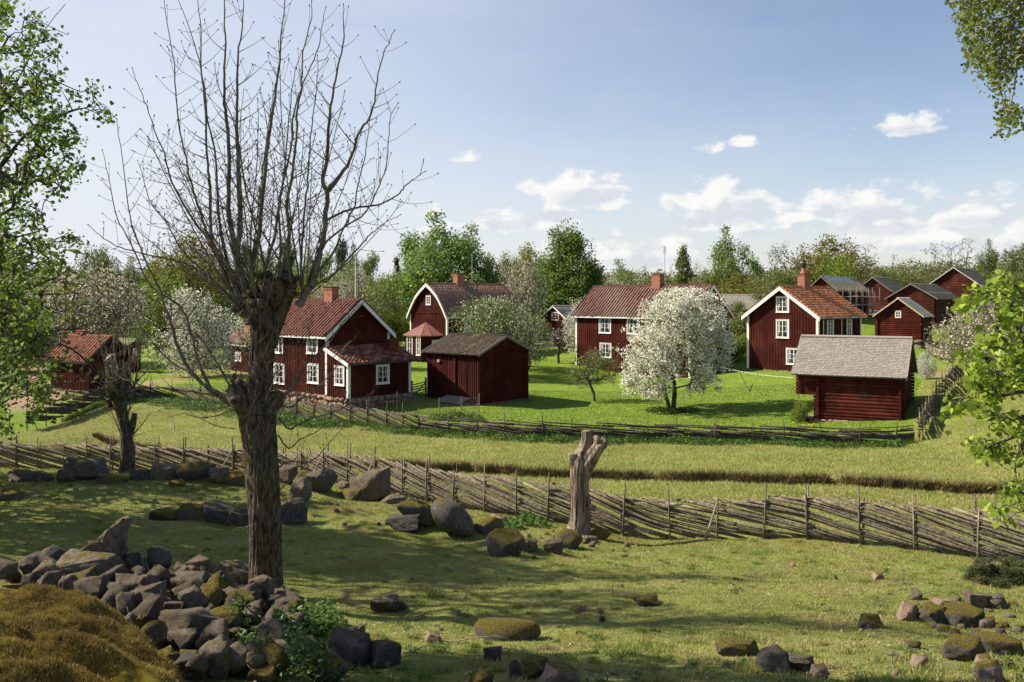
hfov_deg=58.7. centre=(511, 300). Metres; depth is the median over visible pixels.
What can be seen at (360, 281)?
leafy tree
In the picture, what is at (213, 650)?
rock
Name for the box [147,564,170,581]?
rock
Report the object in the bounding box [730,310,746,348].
shrub
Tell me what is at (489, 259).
birch tree
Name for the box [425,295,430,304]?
window
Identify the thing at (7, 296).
leafy tree
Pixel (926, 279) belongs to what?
leafy tree
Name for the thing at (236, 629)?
rock
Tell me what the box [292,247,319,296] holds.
birch tree
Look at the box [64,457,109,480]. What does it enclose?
rock
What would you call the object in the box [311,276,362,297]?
blossoming tree
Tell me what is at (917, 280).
leafy tree
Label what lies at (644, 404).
lawn grass
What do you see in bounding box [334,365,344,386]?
window
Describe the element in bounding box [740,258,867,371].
gable house
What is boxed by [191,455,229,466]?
rock
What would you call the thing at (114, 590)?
rock
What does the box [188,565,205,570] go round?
rock
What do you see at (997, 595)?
rock
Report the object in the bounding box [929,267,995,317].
barn
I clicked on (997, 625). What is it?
stone
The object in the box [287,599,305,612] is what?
rock
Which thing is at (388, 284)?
leafy tree
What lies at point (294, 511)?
rock
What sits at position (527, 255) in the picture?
oak tree
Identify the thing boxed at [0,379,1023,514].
meadow grass
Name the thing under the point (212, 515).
rock
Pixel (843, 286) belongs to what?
barn
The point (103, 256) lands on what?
oak tree
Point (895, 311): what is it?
window
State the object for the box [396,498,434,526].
rock
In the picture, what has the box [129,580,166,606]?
rock
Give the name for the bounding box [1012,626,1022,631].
stone
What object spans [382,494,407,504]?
rock
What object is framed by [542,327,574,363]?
apple tree
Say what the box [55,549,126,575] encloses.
rock
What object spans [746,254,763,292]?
birch tree
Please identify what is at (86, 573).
rock
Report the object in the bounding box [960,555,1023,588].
juniper bush
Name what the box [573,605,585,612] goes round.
rock
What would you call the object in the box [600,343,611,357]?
window
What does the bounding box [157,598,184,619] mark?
rock
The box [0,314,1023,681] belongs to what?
ground
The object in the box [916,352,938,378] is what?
blossoming tree
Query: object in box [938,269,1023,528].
hazel bush
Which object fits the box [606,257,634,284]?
birch tree
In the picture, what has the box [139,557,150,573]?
rock
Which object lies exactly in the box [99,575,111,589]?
rock
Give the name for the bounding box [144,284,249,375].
blossoming tree
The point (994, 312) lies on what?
blossoming tree
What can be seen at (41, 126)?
linden tree
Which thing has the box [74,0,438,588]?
pollard ash
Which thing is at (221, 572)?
rock
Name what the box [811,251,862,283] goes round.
leafy tree
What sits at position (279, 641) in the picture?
rock
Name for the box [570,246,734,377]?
farmhouse
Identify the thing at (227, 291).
birch tree
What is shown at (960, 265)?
bare tree
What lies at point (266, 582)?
rock
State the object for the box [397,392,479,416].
wire fence
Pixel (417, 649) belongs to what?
stick
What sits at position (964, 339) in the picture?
blossoming tree
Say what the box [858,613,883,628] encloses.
rock
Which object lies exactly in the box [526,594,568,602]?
stick
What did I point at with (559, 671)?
rock
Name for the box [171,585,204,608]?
rock
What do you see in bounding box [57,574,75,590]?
rock
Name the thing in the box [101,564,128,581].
rock
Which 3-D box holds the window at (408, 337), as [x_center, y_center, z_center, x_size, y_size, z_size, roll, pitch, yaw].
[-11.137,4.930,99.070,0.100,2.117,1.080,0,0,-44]
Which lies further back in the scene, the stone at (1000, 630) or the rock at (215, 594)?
the stone at (1000, 630)
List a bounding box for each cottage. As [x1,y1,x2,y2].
[224,321,249,372]
[273,244,419,410]
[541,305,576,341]
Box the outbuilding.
[118,338,145,371]
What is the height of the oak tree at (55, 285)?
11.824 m
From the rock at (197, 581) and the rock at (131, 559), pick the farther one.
the rock at (131, 559)
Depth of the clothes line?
80.09 m
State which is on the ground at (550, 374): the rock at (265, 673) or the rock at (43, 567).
the rock at (265, 673)
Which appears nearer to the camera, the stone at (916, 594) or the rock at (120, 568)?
the rock at (120, 568)
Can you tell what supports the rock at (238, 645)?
on the ground at (550, 374)
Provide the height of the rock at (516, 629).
0.426 m
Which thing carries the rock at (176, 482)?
on the ground at (550, 374)
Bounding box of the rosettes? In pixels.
[24,507,1020,681]
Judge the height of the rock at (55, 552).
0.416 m
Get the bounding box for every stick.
[378,608,457,618]
[403,645,439,653]
[404,626,470,635]
[443,630,515,641]
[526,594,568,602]
[598,590,634,595]
[750,677,814,681]
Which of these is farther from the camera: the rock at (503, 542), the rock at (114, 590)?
the rock at (503, 542)
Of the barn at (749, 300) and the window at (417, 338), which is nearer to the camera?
the window at (417, 338)
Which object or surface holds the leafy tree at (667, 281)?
on the ground at (550, 374)
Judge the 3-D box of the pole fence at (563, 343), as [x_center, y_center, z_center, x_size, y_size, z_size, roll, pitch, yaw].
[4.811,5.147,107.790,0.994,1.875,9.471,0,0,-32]
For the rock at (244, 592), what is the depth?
10.41 m
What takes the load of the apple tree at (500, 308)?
on the ground at (550, 374)
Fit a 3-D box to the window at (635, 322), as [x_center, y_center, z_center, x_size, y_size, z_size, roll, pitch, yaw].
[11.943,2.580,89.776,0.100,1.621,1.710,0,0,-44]
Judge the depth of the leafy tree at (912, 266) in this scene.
150.13 m
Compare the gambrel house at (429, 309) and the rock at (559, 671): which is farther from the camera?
the gambrel house at (429, 309)
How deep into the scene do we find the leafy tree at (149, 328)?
103.14 m
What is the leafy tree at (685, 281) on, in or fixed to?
on the ground at (550, 374)
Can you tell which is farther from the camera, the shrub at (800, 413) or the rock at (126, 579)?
the shrub at (800, 413)
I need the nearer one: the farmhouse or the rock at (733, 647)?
the rock at (733, 647)
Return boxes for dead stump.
[566,430,607,535]
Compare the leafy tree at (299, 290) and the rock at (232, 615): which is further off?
the leafy tree at (299, 290)
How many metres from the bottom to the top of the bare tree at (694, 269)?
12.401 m
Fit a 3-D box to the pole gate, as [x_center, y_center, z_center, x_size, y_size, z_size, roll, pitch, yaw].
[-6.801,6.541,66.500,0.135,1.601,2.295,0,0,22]
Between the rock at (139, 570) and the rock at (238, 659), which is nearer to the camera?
the rock at (238, 659)
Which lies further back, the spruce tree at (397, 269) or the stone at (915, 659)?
the spruce tree at (397, 269)
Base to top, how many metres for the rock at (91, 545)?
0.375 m
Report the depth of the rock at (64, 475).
28.82 m
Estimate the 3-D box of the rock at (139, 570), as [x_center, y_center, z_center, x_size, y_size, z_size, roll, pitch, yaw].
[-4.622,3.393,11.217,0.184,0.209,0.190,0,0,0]
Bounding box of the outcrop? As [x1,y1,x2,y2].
[0,585,182,681]
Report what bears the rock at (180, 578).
on the ground at (550, 374)
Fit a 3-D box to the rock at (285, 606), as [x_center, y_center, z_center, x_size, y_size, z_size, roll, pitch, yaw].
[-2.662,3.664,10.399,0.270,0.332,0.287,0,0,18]
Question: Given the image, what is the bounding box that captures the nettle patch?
[223,591,352,681]
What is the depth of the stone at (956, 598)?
15.64 m
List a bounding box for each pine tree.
[231,243,255,275]
[275,239,296,274]
[334,238,348,279]
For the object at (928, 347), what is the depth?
85.68 m
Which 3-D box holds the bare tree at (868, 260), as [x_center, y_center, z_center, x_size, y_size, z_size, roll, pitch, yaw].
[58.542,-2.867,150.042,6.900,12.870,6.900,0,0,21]
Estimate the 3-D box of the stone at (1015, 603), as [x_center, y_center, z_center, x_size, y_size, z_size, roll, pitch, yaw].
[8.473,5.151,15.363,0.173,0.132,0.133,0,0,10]
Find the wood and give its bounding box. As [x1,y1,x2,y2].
[21,255,1019,322]
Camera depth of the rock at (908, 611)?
14.06 m
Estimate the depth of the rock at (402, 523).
22.84 m
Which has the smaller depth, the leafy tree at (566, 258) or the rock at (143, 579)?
the rock at (143, 579)
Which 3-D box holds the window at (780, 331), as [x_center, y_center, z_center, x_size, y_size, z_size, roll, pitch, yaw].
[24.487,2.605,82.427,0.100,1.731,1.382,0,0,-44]
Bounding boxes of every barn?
[722,294,765,311]
[810,275,871,314]
[863,277,902,313]
[884,283,958,327]
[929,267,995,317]
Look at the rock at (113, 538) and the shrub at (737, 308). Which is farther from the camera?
the shrub at (737, 308)
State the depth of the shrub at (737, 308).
103.41 m
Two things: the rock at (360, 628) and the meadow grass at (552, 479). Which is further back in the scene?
the meadow grass at (552, 479)
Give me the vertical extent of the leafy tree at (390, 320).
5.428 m
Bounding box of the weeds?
[60,392,699,529]
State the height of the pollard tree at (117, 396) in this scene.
6.073 m
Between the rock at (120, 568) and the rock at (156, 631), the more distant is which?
the rock at (120, 568)
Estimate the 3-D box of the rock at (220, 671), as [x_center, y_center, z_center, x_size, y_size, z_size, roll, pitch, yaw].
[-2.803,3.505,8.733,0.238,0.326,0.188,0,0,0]
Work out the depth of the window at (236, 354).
85.89 m
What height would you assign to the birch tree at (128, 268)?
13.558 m
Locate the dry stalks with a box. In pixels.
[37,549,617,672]
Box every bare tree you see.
[690,261,701,283]
[766,239,799,291]
[855,245,883,276]
[888,254,910,272]
[936,238,988,273]
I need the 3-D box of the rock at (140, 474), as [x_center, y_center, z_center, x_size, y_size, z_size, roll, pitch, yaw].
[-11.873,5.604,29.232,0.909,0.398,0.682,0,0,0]
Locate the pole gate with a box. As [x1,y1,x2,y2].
[411,377,426,398]
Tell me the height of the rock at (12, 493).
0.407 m
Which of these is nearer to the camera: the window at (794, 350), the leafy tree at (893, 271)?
the window at (794, 350)
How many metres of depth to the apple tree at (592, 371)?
66.93 m
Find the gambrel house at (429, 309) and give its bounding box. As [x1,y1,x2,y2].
[403,273,524,360]
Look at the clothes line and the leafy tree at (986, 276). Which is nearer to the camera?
the clothes line
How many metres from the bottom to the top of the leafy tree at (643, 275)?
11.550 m
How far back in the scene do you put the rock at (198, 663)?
8.46 m
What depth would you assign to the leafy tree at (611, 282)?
148.67 m
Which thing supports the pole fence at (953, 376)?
on the ground at (550, 374)
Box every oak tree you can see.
[40,263,95,326]
[74,244,126,326]
[139,228,239,327]
[236,247,295,323]
[494,254,527,295]
[496,242,550,276]
[693,267,718,285]
[745,267,810,304]
[786,233,878,284]
[993,243,1023,292]
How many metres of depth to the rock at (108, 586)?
10.35 m
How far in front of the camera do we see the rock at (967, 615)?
13.82 m
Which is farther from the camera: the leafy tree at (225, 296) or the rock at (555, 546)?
the leafy tree at (225, 296)
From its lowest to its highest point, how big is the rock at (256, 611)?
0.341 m
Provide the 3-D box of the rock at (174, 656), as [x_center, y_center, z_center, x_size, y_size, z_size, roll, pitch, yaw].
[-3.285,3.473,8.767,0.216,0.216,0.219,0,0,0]
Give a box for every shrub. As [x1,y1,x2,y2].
[729,299,747,332]
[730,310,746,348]
[730,331,746,361]
[789,399,809,422]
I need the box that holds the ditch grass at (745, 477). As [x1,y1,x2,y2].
[90,431,1023,494]
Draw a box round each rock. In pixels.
[0,486,23,501]
[0,558,17,579]
[7,469,54,482]
[9,572,19,582]
[16,555,38,574]
[21,572,37,584]
[28,551,40,564]
[32,560,63,578]
[37,570,62,586]
[39,544,66,563]
[42,556,56,562]
[55,469,75,482]
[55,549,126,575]
[56,569,92,590]
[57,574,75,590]
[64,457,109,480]
[73,576,103,597]
[78,541,99,551]
[83,565,97,575]
[95,516,132,557]
[96,473,128,484]
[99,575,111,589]
[99,584,127,610]
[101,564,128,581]
[103,582,120,592]
[115,573,150,591]
[115,592,135,615]
[123,552,141,573]
[125,612,136,624]
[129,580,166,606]
[130,469,150,479]
[130,565,145,574]
[133,595,161,622]
[133,618,144,630]
[136,574,159,586]
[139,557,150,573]
[140,590,167,606]
[141,619,167,646]
[147,547,171,569]
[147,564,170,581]
[148,508,178,520]
[149,462,178,480]
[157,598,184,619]
[157,640,166,648]
[159,645,174,653]
[160,607,219,647]
[163,572,175,587]
[164,651,179,661]
[167,571,201,592]
[167,590,171,597]
[168,479,185,486]
[168,626,199,649]
[171,577,202,593]
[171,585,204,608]
[173,562,183,570]
[173,652,206,679]
[175,461,215,480]
[175,503,207,521]
[175,565,188,573]
[179,642,191,650]
[180,649,197,655]
[184,554,218,573]
[185,654,208,672]
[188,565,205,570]
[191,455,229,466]
[191,571,211,582]
[194,627,204,643]
[195,632,214,648]
[198,639,228,665]
[200,583,223,606]
[202,500,235,524]
[202,593,208,604]
[203,618,228,637]
[204,603,215,610]
[207,573,229,589]
[207,650,231,679]
[208,467,228,483]
[210,604,242,627]
[212,570,227,575]
[214,633,234,646]
[216,572,235,588]
[217,560,248,584]
[220,468,244,485]
[220,586,235,605]
[221,588,256,609]
[226,503,248,527]
[228,640,248,672]
[229,629,240,641]
[229,651,246,676]
[232,627,246,641]
[235,583,245,588]
[241,599,261,630]
[242,641,262,670]
[244,582,263,595]
[245,650,257,669]
[246,650,266,667]
[247,664,276,681]
[248,574,274,600]
[251,591,266,608]
[256,618,290,642]
[258,604,284,624]
[258,636,297,673]
[263,590,308,613]
[266,595,281,605]
[275,587,284,593]
[275,639,294,656]
[279,464,297,483]
[280,604,290,615]
[281,497,307,524]
[281,612,304,633]
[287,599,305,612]
[288,476,311,501]
[297,470,308,476]
[298,631,317,661]
[306,468,337,492]
[307,653,348,681]
[326,626,370,667]
[337,480,349,490]
[337,488,360,500]
[348,625,364,631]
[349,466,390,501]
[369,639,401,668]
[370,593,407,611]
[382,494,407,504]
[385,514,420,531]
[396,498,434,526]
[424,630,441,643]
[431,498,474,536]
[469,669,493,681]
[474,517,503,533]
[474,617,540,641]
[483,646,501,661]
[486,528,524,556]
[490,513,506,522]
[508,660,518,678]
[518,655,548,679]
[522,538,538,551]
[538,661,579,681]
[543,539,563,554]
[555,528,582,549]
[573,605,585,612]
[590,528,611,540]
[631,593,659,604]
[715,636,758,656]
[755,644,791,674]
[788,652,813,672]
[809,663,829,679]
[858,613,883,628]
[872,571,884,579]
[896,601,919,621]
[918,601,945,623]
[932,598,955,605]
[942,633,985,661]
[943,602,984,627]
[961,590,991,607]
[970,628,1023,656]
[972,659,1003,681]
[988,592,1006,603]
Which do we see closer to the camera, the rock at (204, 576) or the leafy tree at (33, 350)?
the rock at (204, 576)
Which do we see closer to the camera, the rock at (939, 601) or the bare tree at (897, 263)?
the rock at (939, 601)
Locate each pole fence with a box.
[0,365,25,384]
[0,435,1023,560]
[25,380,132,431]
[133,380,417,429]
[417,411,914,444]
[535,337,574,350]
[916,348,997,440]
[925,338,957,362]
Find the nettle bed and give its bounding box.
[127,394,906,448]
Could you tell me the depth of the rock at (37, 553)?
11.38 m
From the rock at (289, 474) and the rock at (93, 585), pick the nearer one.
the rock at (93, 585)
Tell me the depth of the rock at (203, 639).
9.14 m
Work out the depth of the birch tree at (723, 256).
140.85 m
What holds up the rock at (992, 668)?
on the ground at (550, 374)
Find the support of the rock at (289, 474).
on the ground at (550, 374)
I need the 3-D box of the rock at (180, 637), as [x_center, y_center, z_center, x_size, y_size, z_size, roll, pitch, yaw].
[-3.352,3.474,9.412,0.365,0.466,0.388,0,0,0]
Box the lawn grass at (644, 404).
[135,373,922,438]
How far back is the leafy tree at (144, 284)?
134.00 m
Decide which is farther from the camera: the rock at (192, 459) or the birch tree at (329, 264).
the birch tree at (329, 264)
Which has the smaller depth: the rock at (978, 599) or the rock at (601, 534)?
the rock at (978, 599)
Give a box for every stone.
[582,536,597,541]
[587,543,595,547]
[596,607,602,613]
[599,615,605,621]
[721,663,730,667]
[892,668,899,675]
[904,640,920,649]
[909,654,927,666]
[910,588,922,599]
[929,623,936,627]
[936,623,949,631]
[948,627,959,633]
[953,595,961,601]
[957,624,966,628]
[973,653,990,662]
[977,616,995,628]
[988,597,1003,608]
[992,623,1003,627]
[995,628,1006,633]
[996,621,1009,627]
[1002,659,1013,667]
[1008,601,1018,607]
[1010,673,1022,678]
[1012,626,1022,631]
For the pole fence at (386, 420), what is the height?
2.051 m
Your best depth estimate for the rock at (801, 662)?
9.62 m
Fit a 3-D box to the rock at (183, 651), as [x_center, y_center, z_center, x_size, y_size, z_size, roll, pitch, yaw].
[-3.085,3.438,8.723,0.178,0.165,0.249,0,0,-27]
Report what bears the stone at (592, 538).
on the ground at (550, 374)
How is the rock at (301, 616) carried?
on the ground at (550, 374)
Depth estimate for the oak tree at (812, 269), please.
140.97 m
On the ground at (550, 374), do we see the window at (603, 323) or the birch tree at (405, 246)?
the birch tree at (405, 246)
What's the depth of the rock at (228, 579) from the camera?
11.22 m
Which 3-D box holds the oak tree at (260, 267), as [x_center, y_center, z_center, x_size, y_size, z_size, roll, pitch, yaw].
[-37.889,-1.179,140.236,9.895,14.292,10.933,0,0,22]
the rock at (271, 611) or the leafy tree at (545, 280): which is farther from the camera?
the leafy tree at (545, 280)
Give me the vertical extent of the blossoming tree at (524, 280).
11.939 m
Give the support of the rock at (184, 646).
on the ground at (550, 374)
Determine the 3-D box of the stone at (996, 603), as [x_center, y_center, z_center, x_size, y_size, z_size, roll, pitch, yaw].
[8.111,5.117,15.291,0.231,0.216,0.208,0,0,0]
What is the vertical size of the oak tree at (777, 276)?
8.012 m
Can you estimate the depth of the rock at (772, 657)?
9.44 m
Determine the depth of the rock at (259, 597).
10.58 m
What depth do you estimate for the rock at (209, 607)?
10.16 m
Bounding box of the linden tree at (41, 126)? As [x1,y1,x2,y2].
[0,0,125,444]
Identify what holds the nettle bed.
on the ground at (550, 374)
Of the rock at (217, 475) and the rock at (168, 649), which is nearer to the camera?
the rock at (168, 649)
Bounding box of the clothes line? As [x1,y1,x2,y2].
[718,366,792,377]
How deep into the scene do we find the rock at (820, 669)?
9.34 m
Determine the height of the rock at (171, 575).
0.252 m
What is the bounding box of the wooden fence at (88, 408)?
[63,395,916,446]
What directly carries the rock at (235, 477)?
on the ground at (550, 374)
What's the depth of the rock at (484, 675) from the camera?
8.46 m
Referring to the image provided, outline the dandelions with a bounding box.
[139,367,967,425]
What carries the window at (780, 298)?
in the gable house at (781, 319)
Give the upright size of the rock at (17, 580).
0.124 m
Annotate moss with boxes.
[0,582,186,681]
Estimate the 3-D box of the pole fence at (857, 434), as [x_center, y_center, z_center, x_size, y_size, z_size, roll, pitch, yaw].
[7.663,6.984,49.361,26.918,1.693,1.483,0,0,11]
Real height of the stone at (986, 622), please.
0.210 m
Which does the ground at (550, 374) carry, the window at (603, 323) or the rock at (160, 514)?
the rock at (160, 514)
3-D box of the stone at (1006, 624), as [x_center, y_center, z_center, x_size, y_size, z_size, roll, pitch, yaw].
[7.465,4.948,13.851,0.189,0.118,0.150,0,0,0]
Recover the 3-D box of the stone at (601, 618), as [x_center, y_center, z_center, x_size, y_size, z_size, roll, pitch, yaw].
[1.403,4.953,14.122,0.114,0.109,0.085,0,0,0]
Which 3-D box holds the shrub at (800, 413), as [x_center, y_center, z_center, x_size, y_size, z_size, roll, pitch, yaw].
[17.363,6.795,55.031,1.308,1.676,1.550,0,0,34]
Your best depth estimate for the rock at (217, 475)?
28.83 m
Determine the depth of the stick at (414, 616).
14.55 m
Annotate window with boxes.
[235,352,241,361]
[274,363,284,384]
[275,337,282,353]
[305,338,318,354]
[307,363,318,384]
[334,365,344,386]
[376,364,389,384]
[407,336,412,353]
[416,336,420,355]
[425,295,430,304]
[599,318,610,333]
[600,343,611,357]
[627,318,639,334]
[775,296,789,312]
[775,319,789,338]
[785,348,796,364]
[827,320,833,334]
[846,319,851,334]
[895,311,900,317]
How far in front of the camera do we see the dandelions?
62.57 m
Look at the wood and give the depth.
185.34 m
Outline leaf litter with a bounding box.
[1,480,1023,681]
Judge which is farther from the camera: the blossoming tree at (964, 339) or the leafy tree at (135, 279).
the leafy tree at (135, 279)
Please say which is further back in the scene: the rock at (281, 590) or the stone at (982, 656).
the rock at (281, 590)
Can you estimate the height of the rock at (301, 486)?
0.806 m
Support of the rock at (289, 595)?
on the ground at (550, 374)
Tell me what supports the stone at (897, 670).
on the ground at (550, 374)
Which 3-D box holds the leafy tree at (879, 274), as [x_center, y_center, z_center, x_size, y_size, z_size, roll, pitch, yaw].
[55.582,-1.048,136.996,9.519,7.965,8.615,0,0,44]
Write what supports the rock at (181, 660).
on the ground at (550, 374)
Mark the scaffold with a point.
(850, 296)
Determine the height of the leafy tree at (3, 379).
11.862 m
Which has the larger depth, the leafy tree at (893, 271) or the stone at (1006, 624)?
the leafy tree at (893, 271)
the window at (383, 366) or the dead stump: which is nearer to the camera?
the dead stump
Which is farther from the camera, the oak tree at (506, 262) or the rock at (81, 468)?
the oak tree at (506, 262)
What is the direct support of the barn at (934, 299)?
on the ground at (550, 374)
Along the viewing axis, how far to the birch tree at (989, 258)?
159.72 m
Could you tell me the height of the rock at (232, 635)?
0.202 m
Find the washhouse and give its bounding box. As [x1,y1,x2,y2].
[43,330,137,396]
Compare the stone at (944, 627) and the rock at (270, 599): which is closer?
the rock at (270, 599)
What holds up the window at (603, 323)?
in the farmhouse
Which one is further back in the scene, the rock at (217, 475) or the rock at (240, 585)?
the rock at (217, 475)
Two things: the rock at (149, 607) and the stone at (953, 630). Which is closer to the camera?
the rock at (149, 607)
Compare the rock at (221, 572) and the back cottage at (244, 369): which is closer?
the rock at (221, 572)
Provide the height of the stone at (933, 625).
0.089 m
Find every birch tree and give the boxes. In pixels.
[112,255,140,284]
[215,267,239,327]
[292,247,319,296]
[317,250,334,285]
[344,242,370,285]
[361,249,379,287]
[378,208,485,320]
[387,228,423,339]
[448,221,510,285]
[482,252,494,271]
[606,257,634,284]
[672,243,695,283]
[697,223,759,293]
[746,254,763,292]
[944,0,1023,141]
[974,239,999,276]
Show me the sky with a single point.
(647, 125)
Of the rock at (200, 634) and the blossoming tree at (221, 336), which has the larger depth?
the blossoming tree at (221, 336)
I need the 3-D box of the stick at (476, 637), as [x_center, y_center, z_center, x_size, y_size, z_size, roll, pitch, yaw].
[-0.475,4.316,11.664,1.076,0.110,0.207,0,0,4]
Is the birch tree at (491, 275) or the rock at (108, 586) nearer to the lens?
the rock at (108, 586)
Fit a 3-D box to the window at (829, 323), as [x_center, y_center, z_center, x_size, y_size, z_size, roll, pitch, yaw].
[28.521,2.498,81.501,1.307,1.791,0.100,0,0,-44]
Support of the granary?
on the ground at (550, 374)
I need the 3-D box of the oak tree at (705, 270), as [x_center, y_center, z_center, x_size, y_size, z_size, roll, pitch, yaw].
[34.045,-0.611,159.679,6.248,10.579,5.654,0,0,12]
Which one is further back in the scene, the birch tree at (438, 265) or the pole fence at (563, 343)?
the birch tree at (438, 265)
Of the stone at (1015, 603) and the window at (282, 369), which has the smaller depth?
the stone at (1015, 603)
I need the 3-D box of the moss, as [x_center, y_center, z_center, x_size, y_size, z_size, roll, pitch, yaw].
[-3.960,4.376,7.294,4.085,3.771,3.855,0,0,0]
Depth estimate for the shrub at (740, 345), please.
92.50 m
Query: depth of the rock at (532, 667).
8.71 m
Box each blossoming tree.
[18,262,160,365]
[27,287,75,354]
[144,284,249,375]
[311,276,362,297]
[498,256,547,339]
[561,296,584,355]
[612,284,737,408]
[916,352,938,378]
[918,297,1011,364]
[973,304,1023,365]
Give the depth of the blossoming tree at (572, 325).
100.21 m
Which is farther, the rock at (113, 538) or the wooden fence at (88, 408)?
the wooden fence at (88, 408)
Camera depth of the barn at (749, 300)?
128.16 m
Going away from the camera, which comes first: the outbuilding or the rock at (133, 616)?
the rock at (133, 616)
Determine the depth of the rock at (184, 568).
11.33 m
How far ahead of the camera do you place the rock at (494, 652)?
9.98 m
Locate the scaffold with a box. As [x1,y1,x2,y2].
[842,287,881,318]
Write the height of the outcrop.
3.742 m
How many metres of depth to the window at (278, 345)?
66.50 m
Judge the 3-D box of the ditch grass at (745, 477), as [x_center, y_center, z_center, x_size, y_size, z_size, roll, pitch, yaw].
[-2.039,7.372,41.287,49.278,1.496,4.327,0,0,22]
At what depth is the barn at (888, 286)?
125.25 m
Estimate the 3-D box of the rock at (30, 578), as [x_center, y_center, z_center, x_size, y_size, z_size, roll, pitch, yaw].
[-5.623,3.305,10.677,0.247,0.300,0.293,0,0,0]
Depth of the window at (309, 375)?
63.80 m
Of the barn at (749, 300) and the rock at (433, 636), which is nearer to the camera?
the rock at (433, 636)
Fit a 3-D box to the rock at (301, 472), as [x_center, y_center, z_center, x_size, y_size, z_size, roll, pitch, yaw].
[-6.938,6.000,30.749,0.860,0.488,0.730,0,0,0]
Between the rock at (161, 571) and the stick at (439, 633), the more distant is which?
the stick at (439, 633)
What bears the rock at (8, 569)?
on the ground at (550, 374)
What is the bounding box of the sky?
[0,0,1023,290]
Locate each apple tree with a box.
[448,293,550,363]
[508,315,552,368]
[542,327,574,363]
[566,347,619,400]
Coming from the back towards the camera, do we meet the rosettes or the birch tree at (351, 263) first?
the birch tree at (351, 263)
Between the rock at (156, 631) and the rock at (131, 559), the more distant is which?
the rock at (131, 559)
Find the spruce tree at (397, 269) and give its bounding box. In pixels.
[392,255,401,274]
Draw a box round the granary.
[872,297,933,347]
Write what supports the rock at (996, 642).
on the ground at (550, 374)
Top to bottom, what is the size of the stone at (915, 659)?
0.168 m
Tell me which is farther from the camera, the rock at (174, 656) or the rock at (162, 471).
the rock at (162, 471)
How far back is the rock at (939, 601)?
15.04 m
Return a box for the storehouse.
[791,334,917,421]
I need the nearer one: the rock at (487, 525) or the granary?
the rock at (487, 525)
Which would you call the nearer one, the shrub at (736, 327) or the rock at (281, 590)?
the rock at (281, 590)
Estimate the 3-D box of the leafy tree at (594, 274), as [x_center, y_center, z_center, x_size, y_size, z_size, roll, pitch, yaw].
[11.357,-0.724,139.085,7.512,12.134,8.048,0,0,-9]
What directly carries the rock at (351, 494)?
on the ground at (550, 374)
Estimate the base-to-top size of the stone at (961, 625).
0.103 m
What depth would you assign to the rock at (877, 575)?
18.06 m
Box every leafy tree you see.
[0,128,113,423]
[0,232,28,416]
[0,297,57,371]
[3,267,57,345]
[105,270,134,336]
[113,266,143,337]
[125,270,194,355]
[129,260,158,334]
[200,283,239,334]
[294,271,334,297]
[297,254,387,315]
[333,266,377,297]
[362,270,405,337]
[365,280,407,326]
[379,308,409,347]
[527,218,609,321]
[529,260,564,327]
[564,256,605,304]
[602,274,626,284]
[615,267,650,284]
[634,264,648,284]
[650,271,676,285]
[665,275,700,283]
[715,272,763,294]
[757,243,793,289]
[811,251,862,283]
[859,267,913,286]
[886,267,899,279]
[889,269,927,285]
[901,274,937,284]
[903,255,919,278]
[916,243,950,280]
[977,271,1018,307]
[1000,270,1023,301]
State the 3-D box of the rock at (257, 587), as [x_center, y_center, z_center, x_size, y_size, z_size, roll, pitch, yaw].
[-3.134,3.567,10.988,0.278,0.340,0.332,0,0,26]
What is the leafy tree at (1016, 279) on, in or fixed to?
on the ground at (550, 374)
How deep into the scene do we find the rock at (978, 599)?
15.25 m
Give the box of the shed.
[422,332,533,405]
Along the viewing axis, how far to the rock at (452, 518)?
22.61 m
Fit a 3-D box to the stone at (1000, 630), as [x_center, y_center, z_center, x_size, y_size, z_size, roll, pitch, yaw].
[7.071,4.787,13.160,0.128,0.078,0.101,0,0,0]
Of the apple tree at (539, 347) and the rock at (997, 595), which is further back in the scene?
the apple tree at (539, 347)
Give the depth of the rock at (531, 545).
21.30 m
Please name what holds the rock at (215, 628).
on the rock at (203, 639)
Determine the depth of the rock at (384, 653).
9.84 m
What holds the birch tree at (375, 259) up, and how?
on the ground at (550, 374)
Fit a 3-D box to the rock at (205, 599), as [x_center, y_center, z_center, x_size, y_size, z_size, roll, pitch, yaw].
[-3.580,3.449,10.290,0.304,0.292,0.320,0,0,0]
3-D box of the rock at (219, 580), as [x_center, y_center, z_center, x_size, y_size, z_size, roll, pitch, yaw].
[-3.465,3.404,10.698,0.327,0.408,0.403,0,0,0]
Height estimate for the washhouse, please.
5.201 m
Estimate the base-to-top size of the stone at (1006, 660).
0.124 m
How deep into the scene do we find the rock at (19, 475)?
29.02 m
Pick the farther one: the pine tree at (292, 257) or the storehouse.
the pine tree at (292, 257)
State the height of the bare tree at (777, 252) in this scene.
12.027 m
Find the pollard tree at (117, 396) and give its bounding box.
[43,315,185,473]
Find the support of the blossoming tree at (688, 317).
on the ground at (550, 374)
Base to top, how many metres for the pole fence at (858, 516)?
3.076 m
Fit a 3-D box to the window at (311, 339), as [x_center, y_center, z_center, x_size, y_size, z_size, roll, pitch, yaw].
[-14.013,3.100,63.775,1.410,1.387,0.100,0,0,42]
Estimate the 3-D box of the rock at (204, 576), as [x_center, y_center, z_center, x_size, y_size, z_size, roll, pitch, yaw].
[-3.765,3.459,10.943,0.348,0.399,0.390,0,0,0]
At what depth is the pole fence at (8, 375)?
74.81 m
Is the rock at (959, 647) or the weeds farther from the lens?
the weeds
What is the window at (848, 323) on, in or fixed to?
in the gable house at (781, 319)

